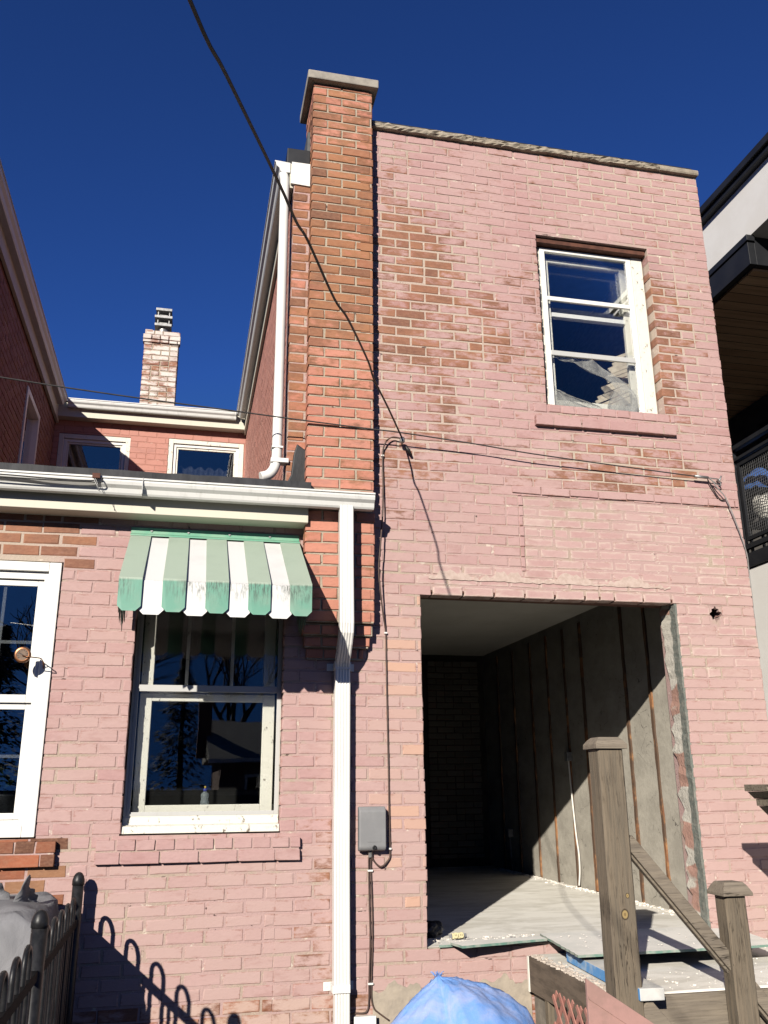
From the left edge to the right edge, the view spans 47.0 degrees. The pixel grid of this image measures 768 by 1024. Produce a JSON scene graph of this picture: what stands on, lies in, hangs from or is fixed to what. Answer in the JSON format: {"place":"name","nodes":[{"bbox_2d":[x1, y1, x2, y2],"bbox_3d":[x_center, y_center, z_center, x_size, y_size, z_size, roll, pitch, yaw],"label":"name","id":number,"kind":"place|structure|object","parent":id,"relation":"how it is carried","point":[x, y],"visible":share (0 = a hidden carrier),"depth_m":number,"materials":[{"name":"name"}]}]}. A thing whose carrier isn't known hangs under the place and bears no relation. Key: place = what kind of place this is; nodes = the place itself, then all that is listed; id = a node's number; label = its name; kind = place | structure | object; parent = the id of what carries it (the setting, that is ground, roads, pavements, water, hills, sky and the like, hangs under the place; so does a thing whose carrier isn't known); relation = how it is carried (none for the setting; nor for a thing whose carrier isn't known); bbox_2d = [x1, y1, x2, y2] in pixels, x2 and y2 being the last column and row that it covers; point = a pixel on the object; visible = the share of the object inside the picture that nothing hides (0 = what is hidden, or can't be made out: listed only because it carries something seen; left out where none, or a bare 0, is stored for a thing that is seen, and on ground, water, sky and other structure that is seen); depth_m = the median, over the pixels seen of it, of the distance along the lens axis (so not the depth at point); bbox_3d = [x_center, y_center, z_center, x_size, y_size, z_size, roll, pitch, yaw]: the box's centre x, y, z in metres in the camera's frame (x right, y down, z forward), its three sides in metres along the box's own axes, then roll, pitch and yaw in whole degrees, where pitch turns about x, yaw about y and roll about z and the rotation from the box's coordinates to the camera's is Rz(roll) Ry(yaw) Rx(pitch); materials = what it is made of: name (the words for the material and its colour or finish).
{"place":"outdoors","nodes":[
{"label":"outdoors","id":0,"kind":"place"},
{"bbox_2d":[0,731,21,812],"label":"tree","id":1,"kind":"object","parent":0,"point":[7,802],"visible":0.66,"depth_m":4.99,"materials":[{"name":"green plant"}]},
{"bbox_2d":[0,0,767,412],"label":"sky","id":2,"kind":"structure","parent":0,"point":[139,182],"materials":[{"name":"blue"}]},
{"bbox_2d":[427,920,443,937],"bbox_3d":[0.271,2.552,5.410,0.182,0.097,0.140,3,-18,-12],"label":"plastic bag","id":3,"kind":"object","parent":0,"point":[435,928],"visible":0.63,"depth_m":5.37,"materials":[{"name":"black plastic"}]},
{"bbox_2d":[699,132,767,717],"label":"modern house","id":4,"kind":"structure","parent":0,"point":[733,208],"depth_m":8.02,"materials":[{"name":"white paint"}]},
{"bbox_2d":[759,419,767,469],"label":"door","id":5,"kind":"structure","parent":4,"relation":"in","point":[763,424],"depth_m":10.08,"materials":[{"name":"black metal"}]},
{"bbox_2d":[746,487,767,546],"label":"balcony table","id":6,"kind":"object","parent":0,"point":[751,505],"visible":0.09,"depth_m":7.86,"materials":[{"name":"black metal"}]},
{"bbox_2d":[744,467,767,494],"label":"cloth bundle","id":7,"kind":"object","parent":6,"relation":"on","point":[757,477],"visible":0.3,"depth_m":7.94,"materials":[{"name":"blue fabric"}]},
{"bbox_2d":[750,517,767,551],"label":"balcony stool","id":8,"kind":"object","parent":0,"point":[764,527],"visible":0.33,"depth_m":7.58,"materials":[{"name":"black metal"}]},
{"bbox_2d":[752,493,767,518],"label":"cushion","id":9,"kind":"object","parent":8,"relation":"on","point":[761,506],"visible":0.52,"depth_m":7.58,"materials":[{"name":"grey fabric"}]},
{"label":"ground","id":10,"kind":"structure","parent":0,"visible":0},
{"bbox_2d":[0,874,58,974],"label":"covered grill","id":11,"kind":"object","parent":10,"relation":"on","point":[22,907],"visible":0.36,"depth_m":4.04,"materials":[{"name":"grey fabric"}]},
{"bbox_2d":[0,872,84,1023],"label":"black fence","id":12,"kind":"object","parent":10,"relation":"on","point":[37,984],"visible":1,"depth_m":3.61,"materials":[{"name":"metal"}]},
{"bbox_2d":[0,69,767,1023],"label":"brick house","id":13,"kind":"structure","parent":10,"relation":"on","point":[542,615],"depth_m":6.10,"materials":[{"name":"pink brick"}]},
{"bbox_2d":[17,386,39,463],"bbox_3d":[-3.583,-0.571,8.783,0.094,1.150,0.780,3,-18,-12],"label":"window","id":14,"kind":"structure","parent":13,"relation":"in","point":[31,417],"depth_m":9.01,"materials":[{"name":"white wood"}]},
{"bbox_2d":[14,647,44,668],"bbox_3d":[-1.996,0.820,4.976,0.149,0.107,0.132,3,-18,-12],"label":"thermometer","id":15,"kind":"object","parent":13,"relation":"attached to","point":[22,654],"visible":1,"depth_m":4.92,"materials":[{"name":"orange metal"}]},
{"bbox_2d":[0,560,62,837],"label":"window","id":16,"kind":"structure","parent":13,"relation":"in","point":[46,576],"depth_m":5.01,"materials":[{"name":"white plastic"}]},
{"bbox_2d":[0,473,102,490],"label":"gutter cable","id":17,"kind":"object","parent":13,"relation":"attached to","point":[96,476],"visible":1,"depth_m":5.09,"materials":[{"name":"white rubber"}]},
{"bbox_2d":[56,433,130,469],"bbox_3d":[-3.422,-0.219,10.320,0.810,1.385,0.164,3,-18,-12],"label":"window","id":18,"kind":"structure","parent":13,"relation":"in","point":[65,440],"depth_m":10.44,"materials":[{"name":"white paint"}]},
{"bbox_2d":[121,610,282,833],"bbox_3d":[-1.057,1.165,5.283,0.878,1.409,0.188,3,-18,-12],"label":"window","id":19,"kind":"structure","parent":13,"relation":"in","point":[143,819],"depth_m":5.24,"materials":[{"name":"white paint"}]},
{"bbox_2d":[200,786,208,804],"bbox_3d":[-1.065,1.686,5.257,0.052,0.108,0.051,3,-18,-12],"label":"soap bottle","id":20,"kind":"object","parent":13,"relation":"on","point":[204,797],"visible":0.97,"depth_m":5.24,"materials":[{"name":"clear plastic"}]},
{"bbox_2d":[167,439,243,476],"bbox_3d":[-2.162,-0.160,10.594,0.891,1.415,0.164,3,-18,-12],"label":"window","id":21,"kind":"structure","parent":13,"relation":"in","point":[186,445],"depth_m":10.73,"materials":[{"name":"white paint"}]},
{"bbox_2d":[117,527,311,635],"bbox_3d":[-0.962,0.350,5.075,1.024,0.684,0.684,3,-18,-12],"label":"awning","id":22,"kind":"object","parent":13,"relation":"attached to","point":[172,570],"depth_m":4.83,"materials":[{"name":"green metal"}]},
{"bbox_2d":[188,0,411,454],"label":"service cable","id":23,"kind":"object","parent":13,"relation":"attached to","point":[227,77],"visible":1,"depth_m":3.27,"materials":[{"name":"black rubber"}]},
{"bbox_2d":[0,376,694,476],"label":"telephone cable","id":24,"kind":"object","parent":13,"relation":"attached to","point":[335,424],"visible":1,"depth_m":5.74,"materials":[{"name":"black rubber"}]},
{"bbox_2d":[350,857,370,1014],"bbox_3d":[-0.152,2.385,4.987,0.161,0.810,0.012,3,-18,-12],"label":"ground wire","id":25,"kind":"object","parent":13,"relation":"attached to","point":[366,1011],"visible":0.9,"depth_m":4.99,"materials":[{"name":"grey metal"}]},
{"bbox_2d":[353,1015,375,1023],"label":"junction box","id":26,"kind":"object","parent":13,"relation":"attached to","point":[365,1019],"visible":1,"depth_m":4.83,"materials":[{"name":"white plastic"}]},
{"bbox_2d":[358,806,385,857],"bbox_3d":[-0.072,1.860,5.138,0.160,0.281,0.079,3,-18,-12],"label":"meter box","id":27,"kind":"object","parent":13,"relation":"attached to","point":[371,829],"visible":1,"depth_m":5.11,"materials":[{"name":"grey plastic"}]},
{"bbox_2d":[367,858,388,1020],"bbox_3d":[-0.033,2.411,5.009,0.120,0.849,0.017,3,-18,-12],"label":"ground wire","id":28,"kind":"object","parent":13,"relation":"attached to","point":[371,982],"visible":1,"depth_m":4.98,"materials":[{"name":"plastic"}]},
{"bbox_2d":[371,436,399,867],"bbox_3d":[0.019,0.772,5.507,0.211,2.687,0.073,7,-19,-23],"label":"drop cable","id":29,"kind":"object","parent":13,"relation":"attached to","point":[389,848],"visible":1,"depth_m":5.49,"materials":[{"name":"black plastic"}]},
{"bbox_2d":[449,932,466,939],"bbox_3d":[0.437,2.513,5.240,0.112,0.040,0.040,6,-18,-20],"label":"receptacle","id":30,"kind":"object","parent":13,"relation":"on","point":[460,935],"visible":1,"depth_m":5.23,"materials":[{"name":"beige plastic"}]},
{"bbox_2d":[439,937,514,947],"bbox_3d":[0.598,2.524,5.189,0.615,0.013,0.152,3,-18,-12],"label":"drywall sheet","id":31,"kind":"object","parent":13,"relation":"on","point":[445,943],"visible":0.33,"depth_m":5.17,"materials":[{"name":"paper"}]},
{"bbox_2d":[450,936,546,948],"bbox_3d":[0.677,2.484,5.108,0.586,0.013,0.138,6,-19,-21],"label":"drywall sheet","id":32,"kind":"object","parent":13,"relation":"on","point":[487,942],"visible":1,"depth_m":5.08,"materials":[{"name":"paper"}]},
{"bbox_2d":[506,829,512,868],"bbox_3d":[1.373,3.654,9.584,0.054,0.405,0.065,3,-18,-12],"label":"wall outlet","id":33,"kind":"object","parent":13,"relation":"attached to","point":[509,833],"depth_m":9.60,"materials":[{"name":"metal"}]},
{"bbox_2d":[564,752,580,885],"bbox_3d":[1.740,2.799,8.100,0.054,1.156,0.129,3,-18,-12],"label":"cable","id":34,"kind":"object","parent":13,"relation":"attached to","point":[568,756],"depth_m":8.14,"materials":[{"name":"metal"}]},
{"bbox_2d":[535,237,657,413],"bbox_3d":[1.578,-1.362,6.704,0.914,1.418,0.190,3,-18,-12],"label":"window","id":35,"kind":"structure","parent":13,"relation":"in","point":[625,265],"depth_m":6.75,"materials":[{"name":"white paint"}]},
{"bbox_2d":[595,353,630,405],"bbox_3d":[1.750,-0.942,6.801,0.510,0.798,0.080,3,-18,-12],"label":"lath panel","id":36,"kind":"object","parent":13,"relation":"attached to","point":[615,368],"visible":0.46,"depth_m":6.77,"materials":[{"name":"brown wood"}]},
{"bbox_2d":[540,927,767,957],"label":"drywall sheet","id":37,"kind":"object","parent":13,"relation":"on","point":[573,942],"visible":0.69,"depth_m":5.01,"materials":[{"name":"paper"}]},
{"bbox_2d":[694,475,759,658],"bbox_3d":[2.417,0.373,6.195,0.404,1.318,0.063,7,-19,-23],"label":"cable","id":38,"kind":"object","parent":13,"relation":"attached to","point":[706,477],"visible":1,"depth_m":6.32,"materials":[{"name":"rubber"}]},
{"bbox_2d":[390,971,534,1023],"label":"tarp heap","id":39,"kind":"object","parent":10,"relation":"on","point":[438,999],"visible":1,"depth_m":3.96,"materials":[{"name":"blue plastic"}]},
{"bbox_2d":[552,990,587,1023],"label":"lattice panel","id":40,"kind":"object","parent":10,"relation":"on","point":[579,1010],"visible":0.74,"depth_m":4.18,"materials":[{"name":"wood"}]},
{"bbox_2d":[585,978,653,1023],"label":"plywood panel","id":41,"kind":"object","parent":10,"relation":"on","point":[604,1007],"visible":1,"depth_m":3.74,"materials":[{"name":"pink wood"}]},
{"bbox_2d":[527,947,767,1023],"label":"porch landing","id":42,"kind":"object","parent":10,"relation":"on","point":[703,1001],"visible":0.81,"depth_m":4.60,"materials":[{"name":"wood"}]},
{"bbox_2d":[429,868,767,988],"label":"plaster rubble","id":43,"kind":"object","parent":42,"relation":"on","point":[589,891],"visible":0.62,"depth_m":6.45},
{"bbox_2d":[566,951,664,1000],"bbox_3d":[1.146,2.334,4.471,0.119,0.052,0.975,2,-17,-8],"label":"foam board","id":44,"kind":"object","parent":42,"relation":"on","point":[647,991],"visible":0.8,"depth_m":4.45,"materials":[{"name":"white plastic"}]},
{"bbox_2d":[744,784,767,814],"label":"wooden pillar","id":45,"kind":"structure","parent":42,"relation":"on","point":[759,793],"depth_m":4.89,"materials":[{"name":"brown wood"}]},
{"bbox_2d":[583,737,767,1023],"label":"stair railing","id":46,"kind":"object","parent":10,"relation":"on","point":[619,849],"visible":0.95,"depth_m":4.19,"materials":[{"name":"brown wood"}]}
]}

